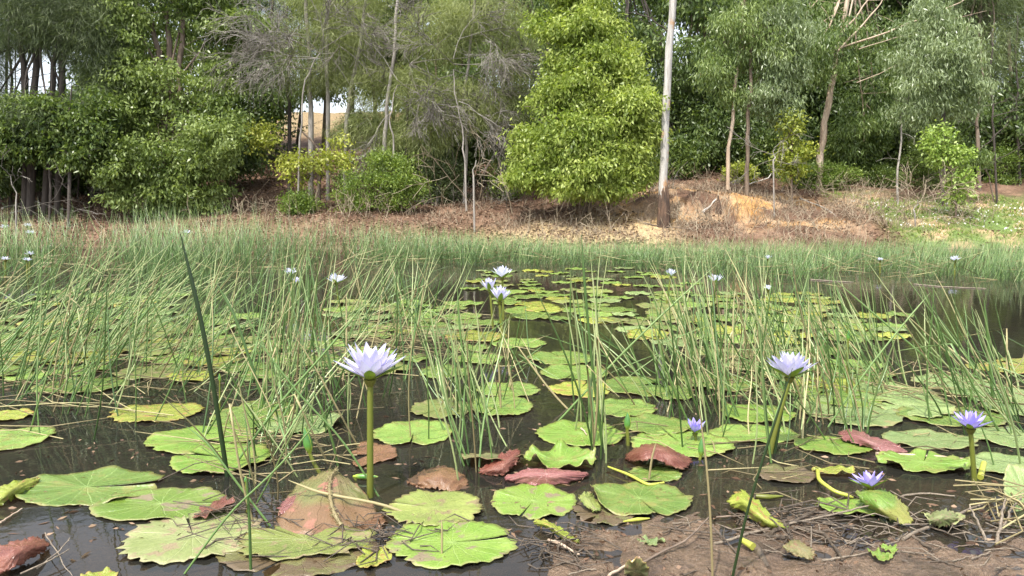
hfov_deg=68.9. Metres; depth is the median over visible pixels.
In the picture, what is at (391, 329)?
lily pad
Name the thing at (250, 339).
lily pad
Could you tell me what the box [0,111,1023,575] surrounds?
ground
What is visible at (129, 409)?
rush tangle
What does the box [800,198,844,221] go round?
fallen branch
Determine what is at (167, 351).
lily pad
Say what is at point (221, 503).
withered lily pad
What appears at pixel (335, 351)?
rush tangle
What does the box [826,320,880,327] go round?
lily pad
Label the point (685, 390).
lily pad
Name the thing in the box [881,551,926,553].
twig
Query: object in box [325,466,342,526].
stalk ridge
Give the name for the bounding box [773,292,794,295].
lily pad
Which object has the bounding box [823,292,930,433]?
lone rush
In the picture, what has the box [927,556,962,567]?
twig
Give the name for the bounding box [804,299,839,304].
lily pad
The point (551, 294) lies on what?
lily pad
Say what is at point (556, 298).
lily pad
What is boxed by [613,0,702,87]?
forest tree
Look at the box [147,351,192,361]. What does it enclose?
lily pad
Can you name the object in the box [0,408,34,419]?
lily pad
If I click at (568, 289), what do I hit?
lily pad
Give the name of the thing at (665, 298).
lily pad
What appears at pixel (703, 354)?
lily pad
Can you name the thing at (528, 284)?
lily pad
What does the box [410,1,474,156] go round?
bare trunk
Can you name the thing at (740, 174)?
bush
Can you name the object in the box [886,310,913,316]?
lily pad
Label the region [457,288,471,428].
lone rush
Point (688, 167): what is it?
bush
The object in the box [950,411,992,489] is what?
water lily
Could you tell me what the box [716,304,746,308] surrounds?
lily pad
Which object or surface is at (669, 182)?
dry bush
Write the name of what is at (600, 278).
lily pad
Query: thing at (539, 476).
withered lily pad
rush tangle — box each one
[0,312,373,392]
[0,350,353,438]
[135,401,382,494]
[148,289,447,399]
[158,459,314,556]
[276,506,469,565]
[313,288,513,366]
[504,516,620,569]
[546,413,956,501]
[648,489,898,561]
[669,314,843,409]
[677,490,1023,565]
[797,349,1023,423]
[953,474,1023,544]
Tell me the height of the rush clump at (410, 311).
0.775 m
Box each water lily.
[1,256,9,276]
[24,258,31,275]
[25,251,33,274]
[286,268,295,303]
[325,273,346,306]
[333,342,405,500]
[481,278,498,331]
[488,285,511,348]
[493,265,511,325]
[666,269,675,303]
[687,417,705,440]
[709,275,721,313]
[763,285,769,313]
[766,352,817,464]
[850,471,888,489]
[878,257,881,272]
[950,255,959,274]
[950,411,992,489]
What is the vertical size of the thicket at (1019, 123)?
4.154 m
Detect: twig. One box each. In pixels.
[0,508,22,522]
[20,549,68,573]
[36,538,69,568]
[45,532,72,575]
[548,539,579,554]
[556,559,578,565]
[568,569,595,575]
[607,556,639,575]
[643,517,708,562]
[662,518,704,533]
[672,520,700,524]
[682,570,696,575]
[697,546,744,557]
[713,505,868,544]
[715,515,748,517]
[769,508,816,535]
[779,520,842,559]
[788,528,812,540]
[810,279,847,281]
[814,518,872,521]
[815,529,856,535]
[821,552,870,561]
[875,452,961,458]
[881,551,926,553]
[901,492,954,496]
[901,503,986,540]
[902,560,952,562]
[911,535,933,549]
[914,284,985,288]
[916,523,961,538]
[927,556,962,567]
[969,504,987,541]
[972,551,990,559]
[982,528,1023,529]
[994,565,1012,571]
[995,496,1005,544]
[1001,543,1023,550]
[1002,493,1023,528]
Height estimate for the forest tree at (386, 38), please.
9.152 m
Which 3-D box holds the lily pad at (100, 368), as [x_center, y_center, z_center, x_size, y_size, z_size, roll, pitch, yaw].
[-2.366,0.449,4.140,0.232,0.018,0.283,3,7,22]
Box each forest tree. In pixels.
[0,2,81,100]
[0,4,50,91]
[0,15,34,87]
[1,14,152,92]
[36,0,232,178]
[47,0,268,119]
[142,0,307,178]
[237,0,323,153]
[270,0,409,147]
[274,0,394,168]
[344,0,421,145]
[350,0,461,104]
[365,0,518,159]
[463,0,662,186]
[466,7,546,131]
[485,0,658,110]
[512,0,753,174]
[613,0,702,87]
[616,0,773,124]
[648,0,771,174]
[708,0,852,149]
[796,0,965,168]
[825,0,907,80]
[844,0,1021,161]
[886,0,1023,177]
[888,0,1023,82]
[954,0,1023,83]
[996,6,1023,178]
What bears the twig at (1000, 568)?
on the ground at (68, 451)
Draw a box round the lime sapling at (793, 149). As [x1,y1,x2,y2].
[764,106,825,205]
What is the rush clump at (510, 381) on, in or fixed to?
in the water
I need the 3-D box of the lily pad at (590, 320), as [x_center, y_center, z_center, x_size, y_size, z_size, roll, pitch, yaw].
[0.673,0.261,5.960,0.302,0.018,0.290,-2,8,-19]
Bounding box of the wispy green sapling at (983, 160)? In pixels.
[907,145,1001,199]
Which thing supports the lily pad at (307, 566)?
on the water
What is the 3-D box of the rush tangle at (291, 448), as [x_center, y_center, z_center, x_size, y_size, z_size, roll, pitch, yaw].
[-0.798,0.563,2.780,0.916,0.084,0.903,-5,8,-38]
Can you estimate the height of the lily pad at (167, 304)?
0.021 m
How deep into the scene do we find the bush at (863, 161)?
22.42 m
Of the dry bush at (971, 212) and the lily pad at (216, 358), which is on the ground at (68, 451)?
the dry bush at (971, 212)
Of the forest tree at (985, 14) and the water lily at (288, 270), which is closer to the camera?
the water lily at (288, 270)
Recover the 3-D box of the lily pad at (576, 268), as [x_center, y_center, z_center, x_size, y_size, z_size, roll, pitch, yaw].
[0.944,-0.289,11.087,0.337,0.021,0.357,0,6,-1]
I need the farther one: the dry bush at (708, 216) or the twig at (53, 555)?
the dry bush at (708, 216)
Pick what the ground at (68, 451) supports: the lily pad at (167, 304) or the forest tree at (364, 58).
the forest tree at (364, 58)
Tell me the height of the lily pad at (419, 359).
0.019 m
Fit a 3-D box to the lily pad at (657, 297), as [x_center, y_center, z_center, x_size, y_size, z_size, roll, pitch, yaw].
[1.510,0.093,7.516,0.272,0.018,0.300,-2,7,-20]
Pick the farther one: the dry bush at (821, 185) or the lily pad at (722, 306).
the dry bush at (821, 185)
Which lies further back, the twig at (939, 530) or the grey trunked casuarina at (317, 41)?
the grey trunked casuarina at (317, 41)
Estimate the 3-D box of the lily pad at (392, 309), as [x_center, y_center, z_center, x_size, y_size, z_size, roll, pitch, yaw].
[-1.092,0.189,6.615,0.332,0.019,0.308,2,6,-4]
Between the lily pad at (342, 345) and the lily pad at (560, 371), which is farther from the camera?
the lily pad at (342, 345)
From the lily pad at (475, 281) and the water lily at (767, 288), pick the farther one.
the lily pad at (475, 281)
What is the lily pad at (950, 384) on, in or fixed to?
on the water
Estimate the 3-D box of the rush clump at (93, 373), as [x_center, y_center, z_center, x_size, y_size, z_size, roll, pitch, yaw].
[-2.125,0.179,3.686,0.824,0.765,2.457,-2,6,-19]
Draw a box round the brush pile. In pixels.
[882,159,989,233]
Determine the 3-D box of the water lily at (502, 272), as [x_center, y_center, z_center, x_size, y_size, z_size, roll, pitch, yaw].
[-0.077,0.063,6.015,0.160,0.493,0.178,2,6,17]
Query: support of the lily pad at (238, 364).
on the water
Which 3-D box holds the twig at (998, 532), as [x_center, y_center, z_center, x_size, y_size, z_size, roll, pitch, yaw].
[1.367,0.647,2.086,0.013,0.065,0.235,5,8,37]
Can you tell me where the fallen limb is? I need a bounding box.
[0,145,102,246]
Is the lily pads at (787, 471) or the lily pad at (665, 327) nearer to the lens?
the lily pads at (787, 471)
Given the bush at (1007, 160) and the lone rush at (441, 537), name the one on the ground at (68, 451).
the bush at (1007, 160)
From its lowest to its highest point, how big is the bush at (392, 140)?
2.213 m
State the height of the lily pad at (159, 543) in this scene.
0.014 m
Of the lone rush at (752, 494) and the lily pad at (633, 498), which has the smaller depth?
the lone rush at (752, 494)
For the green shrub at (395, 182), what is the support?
on the ground at (68, 451)
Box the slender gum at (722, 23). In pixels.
[688,0,812,191]
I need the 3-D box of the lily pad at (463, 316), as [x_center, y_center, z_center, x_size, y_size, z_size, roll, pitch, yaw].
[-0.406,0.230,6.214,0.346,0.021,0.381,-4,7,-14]
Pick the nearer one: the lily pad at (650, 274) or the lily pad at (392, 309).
the lily pad at (392, 309)
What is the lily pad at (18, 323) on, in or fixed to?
on the water
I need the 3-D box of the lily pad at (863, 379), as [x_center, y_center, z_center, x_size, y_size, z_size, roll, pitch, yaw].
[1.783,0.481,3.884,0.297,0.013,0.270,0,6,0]
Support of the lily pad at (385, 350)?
on the water
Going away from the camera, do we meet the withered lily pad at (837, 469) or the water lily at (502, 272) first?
the withered lily pad at (837, 469)
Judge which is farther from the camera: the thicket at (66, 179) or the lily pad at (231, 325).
the thicket at (66, 179)
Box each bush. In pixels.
[0,83,132,221]
[0,178,206,203]
[54,166,117,194]
[135,179,315,222]
[270,186,326,215]
[272,177,451,220]
[318,178,505,209]
[324,105,400,184]
[363,115,425,180]
[393,123,511,231]
[406,142,472,204]
[434,174,526,206]
[482,151,528,200]
[495,190,638,236]
[632,190,729,230]
[637,162,686,195]
[644,135,718,179]
[656,164,778,194]
[669,113,738,171]
[675,194,746,233]
[711,185,852,236]
[712,177,795,222]
[713,122,798,177]
[717,159,760,184]
[726,126,812,215]
[764,165,934,198]
[775,159,875,190]
[778,177,839,229]
[805,117,899,182]
[814,176,894,205]
[819,185,927,225]
[847,162,916,188]
[875,177,1005,226]
[886,122,969,190]
[915,118,982,218]
[983,138,1023,185]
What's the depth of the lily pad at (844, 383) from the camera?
3.83 m
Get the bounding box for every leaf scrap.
[636,534,665,545]
[867,547,893,560]
[879,543,898,554]
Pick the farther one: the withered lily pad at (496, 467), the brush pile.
the brush pile
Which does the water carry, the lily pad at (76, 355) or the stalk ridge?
the lily pad at (76, 355)
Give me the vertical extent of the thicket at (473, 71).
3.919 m
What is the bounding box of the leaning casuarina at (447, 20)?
[365,0,549,203]
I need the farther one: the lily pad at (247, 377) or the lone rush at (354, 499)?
the lily pad at (247, 377)
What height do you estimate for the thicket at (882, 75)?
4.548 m
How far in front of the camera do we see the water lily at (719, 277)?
6.29 m
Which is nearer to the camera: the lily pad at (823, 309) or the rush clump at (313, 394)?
the rush clump at (313, 394)
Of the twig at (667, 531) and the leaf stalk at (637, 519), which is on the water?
the leaf stalk at (637, 519)
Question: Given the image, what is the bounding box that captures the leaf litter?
[0,146,1023,247]
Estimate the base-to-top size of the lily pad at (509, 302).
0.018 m
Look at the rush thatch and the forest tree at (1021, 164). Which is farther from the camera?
the forest tree at (1021, 164)
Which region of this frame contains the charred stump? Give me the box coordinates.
[716,195,721,213]
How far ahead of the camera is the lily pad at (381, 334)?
5.27 m
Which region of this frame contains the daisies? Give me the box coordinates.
[851,200,1022,230]
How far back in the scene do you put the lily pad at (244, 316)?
6.23 m
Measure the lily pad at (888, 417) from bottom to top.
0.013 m
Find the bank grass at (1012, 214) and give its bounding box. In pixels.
[814,190,1023,246]
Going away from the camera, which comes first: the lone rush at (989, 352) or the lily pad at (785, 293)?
the lone rush at (989, 352)
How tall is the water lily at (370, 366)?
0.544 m
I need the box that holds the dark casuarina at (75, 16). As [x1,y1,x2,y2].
[0,0,156,215]
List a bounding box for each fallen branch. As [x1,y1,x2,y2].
[1,201,63,208]
[644,222,690,228]
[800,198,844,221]
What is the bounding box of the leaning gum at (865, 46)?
[768,0,983,190]
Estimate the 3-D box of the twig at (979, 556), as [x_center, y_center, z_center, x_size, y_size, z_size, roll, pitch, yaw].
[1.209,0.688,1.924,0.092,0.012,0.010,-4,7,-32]
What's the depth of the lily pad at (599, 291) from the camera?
8.01 m
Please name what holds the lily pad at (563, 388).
on the water
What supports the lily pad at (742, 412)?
on the water
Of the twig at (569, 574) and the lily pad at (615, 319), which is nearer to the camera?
the twig at (569, 574)
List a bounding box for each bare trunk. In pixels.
[8,20,46,203]
[9,59,79,210]
[29,85,101,225]
[47,24,88,198]
[76,4,99,196]
[248,6,323,198]
[370,0,433,183]
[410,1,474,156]
[495,16,536,200]
[958,44,1023,190]
[989,32,1023,202]
[991,16,1023,184]
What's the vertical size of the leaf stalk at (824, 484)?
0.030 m
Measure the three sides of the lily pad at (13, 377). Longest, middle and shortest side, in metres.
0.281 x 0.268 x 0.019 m
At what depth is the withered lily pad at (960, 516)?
2.15 m
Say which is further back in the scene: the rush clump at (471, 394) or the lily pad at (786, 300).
the lily pad at (786, 300)
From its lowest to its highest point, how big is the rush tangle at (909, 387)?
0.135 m
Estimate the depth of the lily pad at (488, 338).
5.21 m
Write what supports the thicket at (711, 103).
on the ground at (68, 451)
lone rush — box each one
[180,234,230,485]
[182,405,330,575]
[187,427,273,528]
[216,283,265,404]
[236,299,367,460]
[246,475,252,575]
[251,331,383,503]
[288,480,401,510]
[441,520,442,553]
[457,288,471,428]
[558,262,718,420]
[581,235,603,454]
[647,443,655,482]
[698,405,713,575]
[731,368,792,575]
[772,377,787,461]
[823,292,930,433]
[833,278,985,410]
[984,300,995,412]
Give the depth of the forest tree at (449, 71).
24.64 m
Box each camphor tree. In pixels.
[71,0,281,221]
[492,0,679,211]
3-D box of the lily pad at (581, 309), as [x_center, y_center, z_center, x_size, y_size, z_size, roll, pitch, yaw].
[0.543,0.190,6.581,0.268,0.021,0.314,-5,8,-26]
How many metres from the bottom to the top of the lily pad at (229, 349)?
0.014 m
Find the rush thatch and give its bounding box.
[1,231,1022,283]
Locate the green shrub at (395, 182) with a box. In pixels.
[325,144,437,213]
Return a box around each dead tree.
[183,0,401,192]
[329,0,483,194]
[385,0,546,210]
[878,94,914,204]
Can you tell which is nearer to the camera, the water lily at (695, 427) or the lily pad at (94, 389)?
the water lily at (695, 427)
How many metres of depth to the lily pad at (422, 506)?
2.24 m
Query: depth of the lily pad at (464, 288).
8.30 m
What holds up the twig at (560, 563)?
on the ground at (68, 451)
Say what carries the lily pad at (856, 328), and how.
on the water
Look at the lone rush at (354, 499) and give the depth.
2.21 m
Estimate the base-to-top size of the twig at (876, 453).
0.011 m
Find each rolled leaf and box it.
[533,518,579,543]
[726,489,787,529]
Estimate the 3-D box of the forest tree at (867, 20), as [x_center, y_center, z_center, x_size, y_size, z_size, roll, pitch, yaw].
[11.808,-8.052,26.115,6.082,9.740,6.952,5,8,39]
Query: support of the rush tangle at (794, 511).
on the ground at (68, 451)
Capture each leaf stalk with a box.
[607,466,664,485]
[623,517,649,521]
[742,538,755,549]
[755,494,782,499]
[816,469,853,498]
[977,461,986,479]
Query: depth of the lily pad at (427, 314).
6.28 m
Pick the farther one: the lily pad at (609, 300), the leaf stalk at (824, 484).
the lily pad at (609, 300)
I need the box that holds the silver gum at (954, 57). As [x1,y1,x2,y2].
[867,0,1012,205]
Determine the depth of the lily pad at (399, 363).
4.20 m
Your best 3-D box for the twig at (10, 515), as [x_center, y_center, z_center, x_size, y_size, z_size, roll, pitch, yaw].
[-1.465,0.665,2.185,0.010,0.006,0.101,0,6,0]
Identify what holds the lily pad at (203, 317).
on the water
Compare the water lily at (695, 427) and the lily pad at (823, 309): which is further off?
the lily pad at (823, 309)
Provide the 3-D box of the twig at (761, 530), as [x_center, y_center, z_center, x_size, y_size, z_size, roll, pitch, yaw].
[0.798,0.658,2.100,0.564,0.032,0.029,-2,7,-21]
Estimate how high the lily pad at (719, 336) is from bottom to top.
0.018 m
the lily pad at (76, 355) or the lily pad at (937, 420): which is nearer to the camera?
the lily pad at (937, 420)
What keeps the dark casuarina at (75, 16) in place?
on the ground at (68, 451)
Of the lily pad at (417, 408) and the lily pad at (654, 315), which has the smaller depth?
the lily pad at (417, 408)
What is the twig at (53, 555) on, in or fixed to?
on the water
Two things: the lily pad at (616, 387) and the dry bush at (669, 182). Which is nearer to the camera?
the lily pad at (616, 387)
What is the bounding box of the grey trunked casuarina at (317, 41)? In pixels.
[235,0,446,201]
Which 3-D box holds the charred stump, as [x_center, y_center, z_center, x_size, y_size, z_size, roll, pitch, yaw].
[4.921,-1.930,17.745,0.148,0.552,0.151,0,6,0]
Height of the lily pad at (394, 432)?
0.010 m
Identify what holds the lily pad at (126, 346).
on the water
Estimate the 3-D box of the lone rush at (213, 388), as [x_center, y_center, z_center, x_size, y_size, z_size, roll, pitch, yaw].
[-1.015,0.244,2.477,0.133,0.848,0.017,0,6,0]
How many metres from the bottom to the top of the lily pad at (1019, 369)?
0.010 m
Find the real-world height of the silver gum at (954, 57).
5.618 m
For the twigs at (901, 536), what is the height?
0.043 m
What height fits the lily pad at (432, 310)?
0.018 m
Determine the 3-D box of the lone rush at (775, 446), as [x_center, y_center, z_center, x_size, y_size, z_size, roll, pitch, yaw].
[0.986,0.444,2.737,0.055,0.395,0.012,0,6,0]
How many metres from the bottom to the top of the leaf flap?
0.035 m
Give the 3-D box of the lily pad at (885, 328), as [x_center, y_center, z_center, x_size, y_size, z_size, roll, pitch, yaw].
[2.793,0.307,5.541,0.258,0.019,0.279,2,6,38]
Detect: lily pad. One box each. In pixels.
[0,314,43,318]
[0,324,15,330]
[0,332,25,338]
[0,354,64,364]
[0,364,31,376]
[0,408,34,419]
[0,427,55,449]
[0,477,40,505]
[0,536,49,573]
[3,348,74,360]
[4,369,60,381]
[8,325,44,331]
[9,301,56,305]
[12,341,69,348]
[14,465,164,506]
[17,320,60,324]
[27,352,118,364]
[28,344,98,352]
[31,377,127,392]
[58,364,109,374]
[70,349,126,357]
[76,340,136,351]
[80,567,118,575]
[83,292,121,297]
[86,324,125,328]
[89,486,228,520]
[99,334,155,342]
[107,403,204,422]
[112,364,185,379]
[115,295,148,300]
[116,341,171,350]
[116,510,262,564]
[130,321,174,327]
[132,348,170,357]
[133,315,176,322]
[140,325,191,335]
[141,353,205,363]
[144,423,255,453]
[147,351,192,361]
[148,338,181,343]
[149,310,178,314]
[152,303,180,306]
[166,370,216,380]
[169,442,270,473]
[172,337,232,349]
[181,355,240,366]
[183,314,221,319]
[184,334,233,339]
[189,349,228,356]
[190,328,226,333]
[191,318,233,326]
[192,495,234,518]
[196,345,257,353]
[209,400,295,428]
[213,361,265,372]
[216,527,379,575]
[218,337,259,343]
[219,340,284,351]
[221,341,265,348]
[222,324,254,327]
[226,312,262,319]
[237,525,377,560]
[238,369,284,380]
[257,410,344,433]
[274,468,376,534]
[284,354,343,366]
[309,339,349,347]
[322,311,364,316]
[323,306,361,312]
[327,330,379,338]
[331,299,369,303]
[338,360,410,372]
[338,509,387,530]
[341,321,372,325]
[341,347,396,355]
[347,303,378,306]
[351,441,396,466]
[354,314,390,319]
[356,545,391,567]
[362,323,402,331]
[366,331,393,338]
[370,306,406,311]
[373,419,453,444]
[378,302,400,306]
[381,489,483,525]
[385,519,518,568]
[386,353,427,362]
[393,311,438,319]
[399,303,431,308]
[407,465,468,490]
[408,327,458,337]
[410,321,452,328]
[410,397,468,418]
[420,364,471,378]
[421,308,442,311]
[435,305,468,309]
[442,312,481,319]
[444,300,483,305]
[445,330,507,340]
[449,323,479,329]
[449,344,491,351]
[452,318,502,325]
[455,352,503,363]
[460,287,479,289]
[461,450,524,459]
[466,280,484,282]
[472,395,533,415]
[476,381,540,396]
[478,449,520,476]
[490,483,576,519]
[492,296,522,300]
[492,337,546,348]
[493,299,521,304]
[495,283,514,286]
[504,305,560,313]
[504,467,588,485]
[505,289,527,293]
[510,312,550,319]
[511,294,544,298]
[515,301,554,306]
[517,283,541,285]
[519,286,544,289]
[522,269,538,271]
[524,306,563,311]
[524,439,595,467]
[529,350,589,364]
[534,290,559,292]
[535,270,553,272]
[535,293,571,296]
[535,419,624,445]
[540,364,608,380]
[541,315,572,320]
[546,296,571,299]
[548,380,609,397]
[551,280,575,282]
[551,299,584,303]
[560,287,583,290]
[560,307,589,312]
[565,267,586,269]
[571,279,591,281]
[572,303,609,307]
[572,499,634,525]
[576,310,614,317]
[577,289,613,293]
[578,317,613,323]
[580,286,601,288]
[587,293,607,296]
[587,297,621,302]
[588,277,613,280]
[590,481,693,516]
[591,306,636,312]
[591,316,630,322]
[592,398,657,416]
[600,281,621,283]
[602,376,671,396]
[604,295,633,298]
[612,311,638,316]
[613,266,633,268]
[615,325,653,331]
[617,319,665,325]
[620,276,643,277]
[622,413,689,434]
[623,291,650,294]
[624,556,649,575]
[625,443,692,469]
[626,333,667,339]
[627,328,669,336]
[628,466,681,481]
[630,428,735,457]
[633,284,660,287]
[633,316,662,320]
[635,302,668,308]
[640,273,659,275]
[645,308,677,314]
[646,385,693,399]
[647,294,674,299]
[647,312,691,319]
[649,315,690,322]
[649,337,698,346]
[650,275,676,278]
[650,306,689,311]
[651,300,680,303]
[652,324,680,330]
[654,293,681,296]
[659,296,692,301]
[662,284,682,286]
[663,290,693,293]
[673,301,711,306]
[681,372,757,391]
[693,346,753,359]
[694,331,744,343]
[698,325,742,333]
[701,297,736,301]
[709,316,731,321]
[709,424,801,442]
[716,291,744,294]
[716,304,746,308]
[720,403,795,422]
[722,359,766,370]
[724,334,755,343]
[735,323,767,330]
[749,335,799,345]
[755,464,815,482]
[760,370,802,379]
[761,296,802,302]
[762,350,813,359]
[763,294,793,297]
[763,321,803,330]
[769,305,792,310]
[772,330,814,337]
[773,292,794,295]
[773,314,820,320]
[776,384,824,394]
[781,310,828,317]
[782,538,816,561]
[787,306,829,311]
[789,320,840,328]
[791,345,845,355]
[793,394,903,426]
[794,435,872,454]
[795,375,860,389]
[796,291,823,295]
[798,383,884,407]
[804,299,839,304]
[804,304,839,308]
[806,296,832,298]
[807,364,861,375]
[812,465,855,473]
[814,497,875,515]
[820,328,852,335]
[825,312,854,316]
[825,335,866,342]
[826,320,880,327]
[830,359,882,368]
[835,317,866,322]
[835,375,883,385]
[837,368,895,378]
[838,325,871,330]
[838,429,908,452]
[843,330,896,340]
[843,381,943,404]
[855,488,912,525]
[856,311,891,318]
[869,326,906,331]
[871,321,906,327]
[875,448,970,472]
[876,331,912,338]
[876,393,955,417]
[881,428,979,449]
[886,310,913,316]
[895,406,1006,426]
[910,373,998,388]
[919,510,965,524]
[926,508,957,528]
[941,381,1023,403]
[965,362,1023,373]
[967,426,1023,447]
[968,452,1023,472]
[981,401,1023,415]
[996,358,1023,364]
[1003,463,1023,514]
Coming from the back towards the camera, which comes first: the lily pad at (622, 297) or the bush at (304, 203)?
the bush at (304, 203)
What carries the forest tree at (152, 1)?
on the ground at (68, 451)
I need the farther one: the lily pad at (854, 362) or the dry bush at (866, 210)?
the dry bush at (866, 210)
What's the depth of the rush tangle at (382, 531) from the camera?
2.03 m
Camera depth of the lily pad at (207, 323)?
5.87 m
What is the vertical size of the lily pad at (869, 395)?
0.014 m
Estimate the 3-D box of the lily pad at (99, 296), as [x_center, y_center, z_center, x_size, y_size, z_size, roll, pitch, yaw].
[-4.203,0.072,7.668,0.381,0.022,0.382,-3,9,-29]
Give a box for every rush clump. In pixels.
[0,228,210,417]
[0,238,147,399]
[0,256,159,450]
[1,236,247,400]
[94,245,306,400]
[100,239,298,433]
[161,353,331,523]
[224,296,396,471]
[232,230,347,457]
[271,237,448,364]
[350,251,474,406]
[407,300,513,490]
[430,296,579,420]
[535,242,617,475]
[542,302,697,416]
[611,242,762,446]
[667,298,836,473]
[696,249,844,435]
[748,266,872,407]
[774,265,911,396]
[808,312,898,458]
[867,261,1023,442]
[933,299,1023,473]
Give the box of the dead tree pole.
[625,0,676,228]
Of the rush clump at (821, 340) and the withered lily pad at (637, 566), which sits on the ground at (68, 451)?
the withered lily pad at (637, 566)
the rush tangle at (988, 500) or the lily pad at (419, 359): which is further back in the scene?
the lily pad at (419, 359)
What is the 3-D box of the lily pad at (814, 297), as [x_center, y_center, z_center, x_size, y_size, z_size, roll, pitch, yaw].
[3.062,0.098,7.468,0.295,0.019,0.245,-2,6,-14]
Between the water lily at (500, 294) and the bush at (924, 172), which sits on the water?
the water lily at (500, 294)
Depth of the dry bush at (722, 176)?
20.74 m
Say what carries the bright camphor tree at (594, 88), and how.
on the ground at (68, 451)
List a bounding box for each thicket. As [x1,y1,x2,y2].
[0,159,42,205]
[7,96,54,193]
[18,84,190,196]
[187,55,314,184]
[384,57,504,186]
[469,101,565,169]
[640,60,725,169]
[673,52,769,168]
[722,76,853,167]
[786,47,890,164]
[833,40,958,174]
[887,65,1023,180]
[962,65,1023,167]
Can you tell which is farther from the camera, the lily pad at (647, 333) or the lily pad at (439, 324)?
the lily pad at (439, 324)
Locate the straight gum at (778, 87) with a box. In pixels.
[731,0,831,195]
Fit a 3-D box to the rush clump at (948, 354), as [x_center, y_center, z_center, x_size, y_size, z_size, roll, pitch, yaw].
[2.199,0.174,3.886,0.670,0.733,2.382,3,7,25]
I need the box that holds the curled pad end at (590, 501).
[578,491,601,512]
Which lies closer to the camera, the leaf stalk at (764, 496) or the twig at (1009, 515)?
the twig at (1009, 515)
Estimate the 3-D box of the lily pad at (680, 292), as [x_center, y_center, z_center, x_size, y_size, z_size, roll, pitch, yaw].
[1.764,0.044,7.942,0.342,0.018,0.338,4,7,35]
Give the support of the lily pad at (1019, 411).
on the water
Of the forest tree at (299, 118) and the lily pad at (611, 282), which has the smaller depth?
the lily pad at (611, 282)
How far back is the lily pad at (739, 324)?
5.64 m
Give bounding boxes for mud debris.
[543,491,1023,575]
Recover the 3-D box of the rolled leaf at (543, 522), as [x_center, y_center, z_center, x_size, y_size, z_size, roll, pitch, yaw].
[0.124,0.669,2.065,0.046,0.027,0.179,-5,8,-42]
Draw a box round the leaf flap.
[277,493,296,514]
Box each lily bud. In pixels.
[218,373,220,408]
[303,427,320,473]
[352,474,377,483]
[624,412,630,453]
[698,437,703,470]
[846,329,850,393]
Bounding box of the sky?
[0,1,1023,112]
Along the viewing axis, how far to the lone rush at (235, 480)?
2.11 m
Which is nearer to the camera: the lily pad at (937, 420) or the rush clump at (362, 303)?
the lily pad at (937, 420)
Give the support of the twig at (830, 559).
on the ground at (68, 451)
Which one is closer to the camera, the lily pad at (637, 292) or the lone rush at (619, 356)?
the lone rush at (619, 356)
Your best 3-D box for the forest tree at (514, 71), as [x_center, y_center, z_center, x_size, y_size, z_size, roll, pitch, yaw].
[-0.007,-9.202,28.394,7.260,10.174,6.106,0,6,0]
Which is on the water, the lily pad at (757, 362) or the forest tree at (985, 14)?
the lily pad at (757, 362)
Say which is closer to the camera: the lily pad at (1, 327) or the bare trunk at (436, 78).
the lily pad at (1, 327)
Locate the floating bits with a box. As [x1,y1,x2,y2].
[4,348,1023,561]
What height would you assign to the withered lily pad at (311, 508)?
0.081 m
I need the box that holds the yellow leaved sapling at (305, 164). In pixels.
[237,116,358,209]
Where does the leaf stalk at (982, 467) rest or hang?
on the water
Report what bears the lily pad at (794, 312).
on the water
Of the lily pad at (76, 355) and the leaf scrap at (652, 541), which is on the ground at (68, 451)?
the leaf scrap at (652, 541)
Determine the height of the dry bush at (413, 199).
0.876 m
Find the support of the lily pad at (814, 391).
on the water
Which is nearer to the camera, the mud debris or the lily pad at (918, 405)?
the mud debris
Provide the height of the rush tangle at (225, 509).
0.053 m
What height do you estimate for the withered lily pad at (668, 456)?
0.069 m
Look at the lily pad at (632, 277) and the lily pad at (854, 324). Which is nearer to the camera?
the lily pad at (854, 324)
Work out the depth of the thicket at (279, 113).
22.34 m
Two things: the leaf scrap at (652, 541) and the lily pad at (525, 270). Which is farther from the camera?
the lily pad at (525, 270)
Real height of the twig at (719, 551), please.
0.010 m
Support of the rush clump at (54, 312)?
in the water
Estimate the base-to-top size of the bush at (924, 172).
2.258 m
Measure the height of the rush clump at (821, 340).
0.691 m
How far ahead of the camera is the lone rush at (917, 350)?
3.39 m
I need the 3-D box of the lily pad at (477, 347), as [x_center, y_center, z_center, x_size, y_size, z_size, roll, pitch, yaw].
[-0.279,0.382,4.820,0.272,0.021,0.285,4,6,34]
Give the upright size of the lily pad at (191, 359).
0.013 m
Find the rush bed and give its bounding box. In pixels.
[0,198,1023,283]
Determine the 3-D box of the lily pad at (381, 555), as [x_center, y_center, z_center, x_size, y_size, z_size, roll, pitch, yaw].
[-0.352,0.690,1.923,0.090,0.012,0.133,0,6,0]
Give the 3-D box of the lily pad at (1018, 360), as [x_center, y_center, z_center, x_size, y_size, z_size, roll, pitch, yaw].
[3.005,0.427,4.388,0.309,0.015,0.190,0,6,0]
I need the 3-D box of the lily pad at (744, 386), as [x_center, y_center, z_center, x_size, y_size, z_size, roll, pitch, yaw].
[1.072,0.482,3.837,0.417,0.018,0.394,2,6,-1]
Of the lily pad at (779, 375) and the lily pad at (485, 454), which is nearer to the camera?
the lily pad at (485, 454)
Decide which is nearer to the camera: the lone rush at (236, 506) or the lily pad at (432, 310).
the lone rush at (236, 506)
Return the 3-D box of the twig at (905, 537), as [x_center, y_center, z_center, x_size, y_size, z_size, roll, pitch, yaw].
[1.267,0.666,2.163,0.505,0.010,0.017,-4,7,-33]
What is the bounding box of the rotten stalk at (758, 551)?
[743,536,769,568]
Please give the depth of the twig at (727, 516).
2.17 m
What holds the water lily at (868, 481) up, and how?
on the water
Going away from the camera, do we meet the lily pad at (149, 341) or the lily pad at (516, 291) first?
the lily pad at (149, 341)

